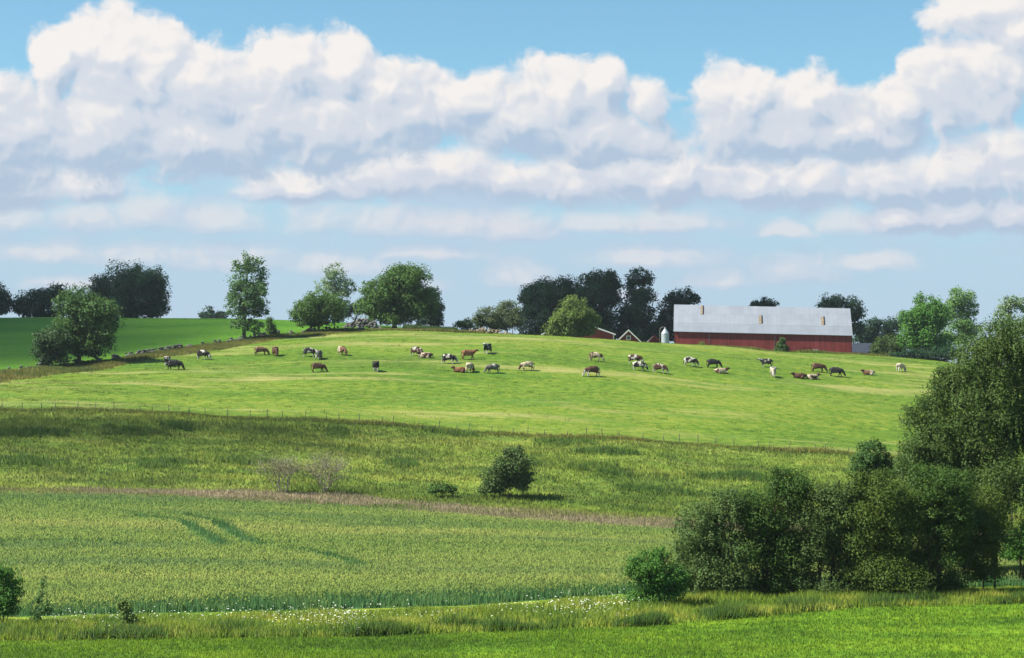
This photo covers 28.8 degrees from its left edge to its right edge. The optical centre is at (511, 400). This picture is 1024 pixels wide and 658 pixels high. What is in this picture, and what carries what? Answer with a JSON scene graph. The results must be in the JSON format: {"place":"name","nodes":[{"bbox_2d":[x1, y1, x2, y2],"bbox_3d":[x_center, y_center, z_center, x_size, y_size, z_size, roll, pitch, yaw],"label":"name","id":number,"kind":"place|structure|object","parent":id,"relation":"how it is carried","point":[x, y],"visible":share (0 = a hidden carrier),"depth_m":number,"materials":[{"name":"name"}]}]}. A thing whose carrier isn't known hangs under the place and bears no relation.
{"place":"outdoors","nodes":[
{"label":"outdoors","id":0,"kind":"place"},
{"bbox_2d":[0,317,401,368],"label":"field","id":1,"kind":"structure","parent":0,"point":[13,345],"depth_m":349.09,"materials":[{"name":"green plant"}]},
{"bbox_2d":[0,282,14,315],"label":"broadleaf tree","id":2,"kind":"object","parent":1,"relation":"on","point":[4,306],"visible":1,"depth_m":423.93,"materials":[{"name":"green plant"}]},
{"bbox_2d":[6,281,73,316],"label":"broadleaf tree","id":3,"kind":"object","parent":1,"relation":"on","point":[34,303],"visible":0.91,"depth_m":423.21,"materials":[{"name":"green plant"}]},
{"bbox_2d":[88,258,172,317],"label":"broadleaf tree","id":4,"kind":"object","parent":1,"relation":"on","point":[134,292],"visible":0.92,"depth_m":423.26,"materials":[{"name":"green plant"}]},
{"bbox_2d":[202,305,216,317],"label":"broadleaf tree","id":5,"kind":"object","parent":1,"relation":"on","point":[210,313],"visible":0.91,"depth_m":559.29,"materials":[{"name":"green plant"}]},
{"bbox_2d":[215,310,227,317],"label":"broadleaf tree","id":6,"kind":"object","parent":1,"relation":"on","point":[220,314],"visible":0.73,"depth_m":559.41,"materials":[{"name":"green plant"}]},
{"bbox_2d":[287,289,348,330],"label":"apple tree","id":7,"kind":"object","parent":1,"relation":"on","point":[316,311],"visible":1,"depth_m":336.19,"materials":[{"name":"green plant"}]},
{"bbox_2d":[313,262,358,325],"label":"aspen tree","id":8,"kind":"object","parent":1,"relation":"on","point":[339,281],"visible":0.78,"depth_m":361.34,"materials":[{"name":"green plant"}]},
{"bbox_2d":[342,298,362,321],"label":"broadleaf tree","id":9,"kind":"object","parent":1,"relation":"on","point":[350,310],"visible":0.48,"depth_m":419.54,"materials":[{"name":"green plant"}]},
{"bbox_2d":[343,318,381,327],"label":"stone heap","id":10,"kind":"object","parent":1,"relation":"on","point":[366,322],"visible":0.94,"depth_m":346.05,"materials":[{"name":"grey stone"}]},
{"bbox_2d":[351,261,441,327],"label":"broadleaf tree","id":11,"kind":"object","parent":1,"relation":"on","point":[396,296],"visible":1,"depth_m":350.03,"materials":[{"name":"green plant"}]},
{"bbox_2d":[412,285,445,326],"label":"broadleaf tree","id":12,"kind":"object","parent":1,"relation":"on","point":[434,320],"visible":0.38,"depth_m":387.21,"materials":[{"name":"green plant"}]},
{"bbox_2d":[0,327,514,382],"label":"field verge","id":13,"kind":"structure","parent":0,"point":[176,355],"depth_m":307.72,"materials":[{"name":"green plant"}]},
{"bbox_2d":[29,325,73,365],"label":"hawthorn bush","id":14,"kind":"object","parent":13,"relation":"on","point":[50,350],"visible":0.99,"depth_m":286.57,"materials":[{"name":"green plant"}]},
{"bbox_2d":[49,282,125,362],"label":"broadleaf tree","id":15,"kind":"object","parent":13,"relation":"on","point":[88,323],"visible":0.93,"depth_m":290.07,"materials":[{"name":"green plant"}]},
{"bbox_2d":[4,324,375,369],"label":"stone wall","id":16,"kind":"structure","parent":13,"relation":"on","point":[114,356],"depth_m":312.96,"materials":[{"name":"grey stone"}]},
{"bbox_2d":[223,250,270,337],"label":"ash tree","id":17,"kind":"object","parent":13,"relation":"on","point":[252,301],"visible":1,"depth_m":326.67,"materials":[{"name":"green plant"}]},
{"bbox_2d":[264,316,277,333],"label":"elder bush","id":18,"kind":"object","parent":13,"relation":"on","point":[270,326],"visible":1,"depth_m":331.31,"materials":[{"name":"green plant"}]},
{"bbox_2d":[460,327,511,333],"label":"stone heap","id":19,"kind":"object","parent":13,"relation":"on","point":[492,331],"visible":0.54,"depth_m":351.00,"materials":[{"name":"grey stone"}]},
{"bbox_2d":[17,489,797,529],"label":"field strip","id":20,"kind":"object","parent":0,"point":[376,501],"visible":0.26,"depth_m":188.60,"materials":[{"name":"green plant"}]},
{"bbox_2d":[0,585,1023,641],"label":"field bank","id":21,"kind":"structure","parent":0,"point":[621,595],"depth_m":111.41,"materials":[{"name":"green plant"}]},
{"bbox_2d":[0,561,28,621],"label":"hazel bush","id":22,"kind":"object","parent":21,"relation":"on","point":[9,594],"visible":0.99,"depth_m":103.65,"materials":[{"name":"green plant"}]},
{"bbox_2d":[29,576,52,623],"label":"sapling","id":23,"kind":"object","parent":21,"relation":"on","point":[36,617],"visible":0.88,"depth_m":103.45,"materials":[{"name":"green plant"}]},
{"bbox_2d":[114,596,139,625],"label":"sapling","id":24,"kind":"object","parent":21,"relation":"on","point":[125,616],"visible":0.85,"depth_m":103.45,"materials":[{"name":"green plant"}]},
{"bbox_2d":[41,588,664,627],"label":"wildflowers","id":25,"kind":"object","parent":21,"relation":"on","point":[377,610],"visible":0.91,"depth_m":107.91,"materials":[{"name":"plant"}]},
{"bbox_2d":[622,544,693,604],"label":"thicket bush","id":26,"kind":"object","parent":21,"relation":"on","point":[657,578],"visible":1,"depth_m":113.62,"materials":[{"name":"green plant"}]},
{"bbox_2d":[665,484,758,598],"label":"thicket bush","id":27,"kind":"object","parent":21,"relation":"on","point":[704,544],"visible":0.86,"depth_m":118.37,"materials":[{"name":"green plant"}]},
{"bbox_2d":[724,466,829,595],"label":"thicket bush","id":28,"kind":"object","parent":21,"relation":"on","point":[775,555],"visible":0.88,"depth_m":118.64,"materials":[{"name":"green plant"}]},
{"bbox_2d":[777,478,875,596],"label":"thicket bush","id":29,"kind":"object","parent":21,"relation":"on","point":[820,521],"visible":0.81,"depth_m":118.19,"materials":[{"name":"green plant"}]},
{"bbox_2d":[831,467,936,597],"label":"thicket bush","id":30,"kind":"object","parent":21,"relation":"on","point":[878,506],"visible":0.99,"depth_m":117.37,"materials":[{"name":"green plant"}]},
{"bbox_2d":[889,459,988,593],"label":"thicket bush","id":31,"kind":"object","parent":21,"relation":"on","point":[938,492],"visible":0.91,"depth_m":118.36,"materials":[{"name":"green plant"}]},
{"bbox_2d":[945,481,1022,588],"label":"thicket bush","id":32,"kind":"object","parent":21,"relation":"on","point":[991,528],"visible":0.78,"depth_m":120.28,"materials":[{"name":"green plant"}]},
{"bbox_2d":[0,406,1023,531],"bbox_3d":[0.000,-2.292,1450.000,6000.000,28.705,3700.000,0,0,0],"label":"ground","id":33,"kind":"structure","parent":0,"point":[85,437],"depth_m":214.35,"materials":[{"name":"green plant"}]},
{"bbox_2d":[248,449,305,492],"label":"dead bush","id":34,"kind":"object","parent":33,"relation":"on","point":[286,466],"visible":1,"depth_m":191.92,"materials":[{"name":"brown plant"}]},
{"bbox_2d":[295,446,361,492],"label":"dead bush","id":35,"kind":"object","parent":33,"relation":"on","point":[323,460],"visible":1,"depth_m":192.99,"materials":[{"name":"brown plant"}]},
{"bbox_2d":[282,498,452,511],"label":"lush grass","id":36,"kind":"structure","parent":33,"relation":"on","point":[375,504],"depth_m":184.82,"materials":[{"name":"green plant"}]},
{"bbox_2d":[0,418,772,495],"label":"nettle clumps","id":37,"kind":"object","parent":33,"relation":"on","point":[160,463],"visible":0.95,"depth_m":214.36,"materials":[{"name":"green plant"}]},
{"bbox_2d":[402,323,457,329],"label":"crest crop","id":38,"kind":"object","parent":33,"relation":"on","point":[411,326],"visible":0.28,"depth_m":346.48,"materials":[{"name":"green plant"}]},
{"bbox_2d":[426,481,458,496],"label":"willow bush","id":39,"kind":"object","parent":33,"relation":"on","point":[446,488],"visible":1,"depth_m":194.50,"materials":[{"name":"green plant"}]},
{"bbox_2d":[452,317,474,329],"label":"hawthorn bush","id":40,"kind":"object","parent":33,"relation":"on","point":[463,324],"visible":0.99,"depth_m":352.16,"materials":[{"name":"green plant"}]},
{"bbox_2d":[0,402,929,459],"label":"fence","id":41,"kind":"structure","parent":33,"relation":"on","point":[498,433],"depth_m":234.32,"materials":[{"name":"brown wood"}]},
{"bbox_2d":[469,305,505,329],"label":"willow bush","id":42,"kind":"object","parent":33,"relation":"on","point":[489,319],"visible":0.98,"depth_m":358.95,"materials":[{"name":"green plant"}]},
{"bbox_2d":[473,444,537,496],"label":"willow bush","id":43,"kind":"object","parent":33,"relation":"on","point":[507,473],"visible":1,"depth_m":194.56,"materials":[{"name":"green plant"}]},
{"bbox_2d":[0,485,1016,535],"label":"strip grass","id":44,"kind":"structure","parent":33,"relation":"on","point":[493,511],"depth_m":186.24,"materials":[{"name":"plant"}]},
{"bbox_2d":[495,299,527,333],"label":"willow bush","id":45,"kind":"object","parent":33,"relation":"on","point":[512,315],"visible":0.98,"depth_m":362.27,"materials":[{"name":"green plant"}]},
{"bbox_2d":[0,490,1023,616],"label":"grain crop","id":46,"kind":"object","parent":33,"relation":"on","point":[92,553],"visible":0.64,"depth_m":136.55,"materials":[{"name":"green plant"}]},
{"bbox_2d":[514,274,594,334],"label":"broadleaf tree","id":47,"kind":"object","parent":33,"relation":"on","point":[538,298],"visible":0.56,"depth_m":422.83,"materials":[{"name":"green plant"}]},
{"bbox_2d":[539,294,601,337],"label":"lime tree","id":48,"kind":"object","parent":33,"relation":"on","point":[582,321],"visible":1,"depth_m":361.01,"materials":[{"name":"green plant"}]},
{"bbox_2d":[541,328,615,339],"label":"farmhouse","id":49,"kind":"object","parent":33,"relation":"on","point":[602,334],"visible":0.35,"depth_m":398.00,"materials":[{"name":"red paint"}]},
{"bbox_2d":[570,267,624,339],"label":"broadleaf tree","id":50,"kind":"object","parent":33,"relation":"on","point":[600,290],"visible":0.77,"depth_m":422.52,"materials":[{"name":"green plant"}]},
{"bbox_2d":[619,329,640,341],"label":"gabled house","id":51,"kind":"structure","parent":33,"relation":"on","point":[628,335],"depth_m":392.00,"materials":[{"name":"red paint"}]},
{"bbox_2d":[614,266,663,341],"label":"broadleaf tree","id":52,"kind":"object","parent":33,"relation":"on","point":[635,319],"visible":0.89,"depth_m":423.19,"materials":[{"name":"green plant"}]},
{"bbox_2d":[647,335,659,342],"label":"shed","id":53,"kind":"structure","parent":33,"relation":"on","point":[654,339],"depth_m":396.00,"materials":[{"name":"red wood"}]},
{"bbox_2d":[659,327,668,342],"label":"silo","id":54,"kind":"object","parent":33,"relation":"on","point":[665,335],"visible":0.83,"depth_m":380.46,"materials":[{"name":"metal"}]},
{"bbox_2d":[654,286,701,342],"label":"broadleaf tree","id":55,"kind":"object","parent":33,"relation":"on","point":[666,312],"visible":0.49,"depth_m":424.65,"materials":[{"name":"green plant"}]},
{"bbox_2d":[673,304,852,352],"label":"barn","id":56,"kind":"structure","parent":33,"relation":"on","point":[800,328],"depth_m":384.75,"materials":[{"name":"metal"}]},
{"bbox_2d":[750,296,779,306],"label":"broadleaf tree","id":57,"kind":"object","parent":33,"relation":"on","point":[767,303],"visible":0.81,"depth_m":430.79,"materials":[{"name":"green plant"}]},
{"bbox_2d":[774,337,789,351],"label":"elder bush","id":58,"kind":"object","parent":33,"relation":"on","point":[780,347],"visible":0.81,"depth_m":380.10,"materials":[{"name":"green plant"}]},
{"bbox_2d":[715,344,950,362],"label":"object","id":59,"kind":"object","parent":33,"relation":"on","point":[818,351],"visible":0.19,"depth_m":379.64,"materials":[{"name":"green plant"}]},
{"bbox_2d":[814,292,867,337],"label":"broadleaf tree","id":60,"kind":"object","parent":33,"relation":"on","point":[857,315],"visible":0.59,"depth_m":423.87,"materials":[{"name":"green plant"}]},
{"bbox_2d":[852,343,872,353],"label":"lean to shed","id":61,"kind":"object","parent":33,"relation":"on","point":[861,347],"visible":0.36,"depth_m":399.06,"materials":[{"name":"grey metal"}]},
{"bbox_2d":[852,316,894,343],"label":"broadleaf tree","id":62,"kind":"object","parent":33,"relation":"on","point":[873,331],"visible":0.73,"depth_m":453.35,"materials":[{"name":"green plant"}]},
{"bbox_2d":[847,437,905,556],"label":"thicket bush","id":63,"kind":"object","parent":33,"relation":"on","point":[865,457],"visible":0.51,"depth_m":129.53,"materials":[{"name":"green plant"}]},
{"bbox_2d":[868,333,906,354],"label":"willow bush","id":64,"kind":"object","parent":33,"relation":"on","point":[885,344],"visible":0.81,"depth_m":383.29,"materials":[{"name":"green plant"}]},
{"bbox_2d":[879,316,901,342],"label":"broadleaf tree","id":65,"kind":"object","parent":33,"relation":"on","point":[892,325],"visible":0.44,"depth_m":457.25,"materials":[{"name":"green plant"}]},
{"bbox_2d":[894,291,957,359],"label":"maple tree","id":66,"kind":"object","parent":33,"relation":"on","point":[926,324],"visible":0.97,"depth_m":378.51,"materials":[{"name":"green plant"}]},
{"bbox_2d":[886,342,965,359],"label":"hawthorn bush","id":67,"kind":"object","parent":33,"relation":"on","point":[941,352],"visible":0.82,"depth_m":375.27,"materials":[{"name":"green plant"}]},
{"bbox_2d":[884,312,1023,567],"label":"weeping birch","id":68,"kind":"object","parent":33,"relation":"on","point":[1000,414],"visible":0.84,"depth_m":126.94,"materials":[{"name":"green plant"}]},
{"bbox_2d":[939,285,980,363],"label":"maple tree","id":69,"kind":"object","parent":33,"relation":"on","point":[958,307],"visible":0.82,"depth_m":390.46,"materials":[{"name":"green plant"}]},
{"bbox_2d":[993,295,1023,534],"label":"birch tree","id":70,"kind":"object","parent":33,"relation":"on","point":[1009,302],"visible":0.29,"depth_m":149.88,"materials":[{"name":"green plant"}]},
{"bbox_2d":[998,517,1023,579],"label":"thicket bush","id":71,"kind":"object","parent":33,"relation":"on","point":[1015,553],"visible":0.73,"depth_m":125.72,"materials":[{"name":"green plant"}]},
{"bbox_2d":[0,330,1023,464],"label":"field pasture","id":72,"kind":"structure","parent":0,"point":[571,377],"depth_m":270.88,"materials":[{"name":"green plant"}]},
{"bbox_2d":[168,359,184,369],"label":"cow","id":73,"kind":"object","parent":72,"relation":"on","point":[172,362],"visible":1,"depth_m":281.14},
{"bbox_2d":[197,350,211,359],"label":"cow","id":74,"kind":"object","parent":72,"relation":"on","point":[204,353],"visible":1,"depth_m":295.51},
{"bbox_2d":[254,346,269,355],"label":"cow","id":75,"kind":"object","parent":72,"relation":"on","point":[260,349],"visible":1,"depth_m":299.04},
{"bbox_2d":[303,347,315,356],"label":"cow","id":76,"kind":"object","parent":72,"relation":"on","point":[306,350],"visible":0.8,"depth_m":294.71},
{"bbox_2d":[315,350,321,359],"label":"cow","id":77,"kind":"object","parent":72,"relation":"on","point":[318,353],"visible":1,"depth_m":291.51},
{"bbox_2d":[311,362,327,372],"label":"cow","id":78,"kind":"object","parent":72,"relation":"on","point":[315,365],"visible":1,"depth_m":277.78},
{"bbox_2d":[338,346,347,354],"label":"cow","id":79,"kind":"object","parent":72,"relation":"on","point":[341,349],"visible":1,"depth_m":295.34},
{"bbox_2d":[372,361,378,371],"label":"cow","id":80,"kind":"object","parent":72,"relation":"on","point":[375,365],"visible":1,"depth_m":277.62},
{"bbox_2d":[410,346,423,355],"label":"cow","id":81,"kind":"object","parent":72,"relation":"on","point":[414,349],"visible":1,"depth_m":295.87},
{"bbox_2d":[416,351,432,357],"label":"cow","id":82,"kind":"object","parent":72,"relation":"on","point":[425,354],"visible":1,"depth_m":293.82},
{"bbox_2d":[442,354,457,363],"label":"cow","id":83,"kind":"object","parent":72,"relation":"on","point":[449,357],"visible":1,"depth_m":286.99},
{"bbox_2d":[451,366,464,372],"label":"cow","id":84,"kind":"object","parent":72,"relation":"on","point":[459,369],"visible":1,"depth_m":279.27},
{"bbox_2d":[461,349,478,359],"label":"cow","id":85,"kind":"object","parent":72,"relation":"on","point":[465,352],"visible":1,"depth_m":291.59},
{"bbox_2d":[465,363,475,371],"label":"cow","id":86,"kind":"object","parent":72,"relation":"on","point":[470,366],"visible":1,"depth_m":279.32},
{"bbox_2d":[482,343,491,353],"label":"cow","id":87,"kind":"object","parent":72,"relation":"on","point":[487,347],"visible":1,"depth_m":296.59},
{"bbox_2d":[484,364,499,373],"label":"cow","id":88,"kind":"object","parent":72,"relation":"on","point":[493,366],"visible":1,"depth_m":279.30},
{"bbox_2d":[518,361,534,370],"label":"cow","id":89,"kind":"object","parent":72,"relation":"on","point":[527,364],"visible":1,"depth_m":283.16},
{"bbox_2d":[582,366,599,376],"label":"cow","id":90,"kind":"object","parent":72,"relation":"on","point":[594,369],"visible":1,"depth_m":280.55},
{"bbox_2d":[589,352,604,360],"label":"cow","id":91,"kind":"object","parent":72,"relation":"on","point":[595,355],"visible":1,"depth_m":295.00},
{"bbox_2d":[628,354,643,363],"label":"cow","id":92,"kind":"object","parent":72,"relation":"on","point":[635,357],"visible":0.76,"depth_m":295.97},
{"bbox_2d":[632,361,648,370],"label":"cow","id":93,"kind":"object","parent":72,"relation":"on","point":[639,364],"visible":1,"depth_m":289.01},
{"bbox_2d":[653,363,668,372],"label":"cow","id":94,"kind":"object","parent":72,"relation":"on","point":[656,366],"visible":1,"depth_m":288.81},
{"bbox_2d":[683,357,699,366],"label":"cow","id":95,"kind":"object","parent":72,"relation":"on","point":[692,360],"visible":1,"depth_m":296.55},
{"bbox_2d":[706,359,722,367],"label":"cow","id":96,"kind":"object","parent":72,"relation":"on","point":[713,361],"visible":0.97,"depth_m":297.30},
{"bbox_2d":[714,367,729,373],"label":"cow","id":97,"kind":"object","parent":72,"relation":"on","point":[721,370],"visible":1,"depth_m":293.24},
{"bbox_2d":[757,358,772,366],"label":"cow","id":98,"kind":"object","parent":72,"relation":"on","point":[765,361],"visible":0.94,"depth_m":304.89},
{"bbox_2d":[790,372,806,378],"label":"cow","id":99,"kind":"object","parent":72,"relation":"on","point":[800,375],"visible":1,"depth_m":297.81},
{"bbox_2d":[805,373,820,379],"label":"cow","id":100,"kind":"object","parent":72,"relation":"on","point":[812,376],"visible":1,"depth_m":298.12},
{"bbox_2d":[811,363,827,371],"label":"cow","id":101,"kind":"object","parent":72,"relation":"on","point":[818,366],"visible":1,"depth_m":306.40},
{"bbox_2d":[829,367,845,376],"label":"cow","id":102,"kind":"object","parent":72,"relation":"on","point":[836,370],"visible":1,"depth_m":303.54},
{"bbox_2d":[860,369,875,374],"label":"cow","id":103,"kind":"object","parent":72,"relation":"on","point":[869,372],"visible":1,"depth_m":308.39},
{"bbox_2d":[896,363,905,371],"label":"cow","id":104,"kind":"object","parent":72,"relation":"on","point":[900,365],"visible":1,"depth_m":316.54},
{"bbox_2d":[0,0,1023,367],"label":"sky","id":105,"kind":"structure","parent":0,"point":[734,152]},
{"bbox_2d":[0,602,1023,657],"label":"foreground field","id":106,"kind":"structure","parent":0,"point":[978,627],"depth_m":99.64,"materials":[{"name":"green plant"}]},
{"bbox_2d":[6,526,1019,616],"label":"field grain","id":107,"kind":"object","parent":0,"point":[301,608],"visible":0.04,"depth_m":113.25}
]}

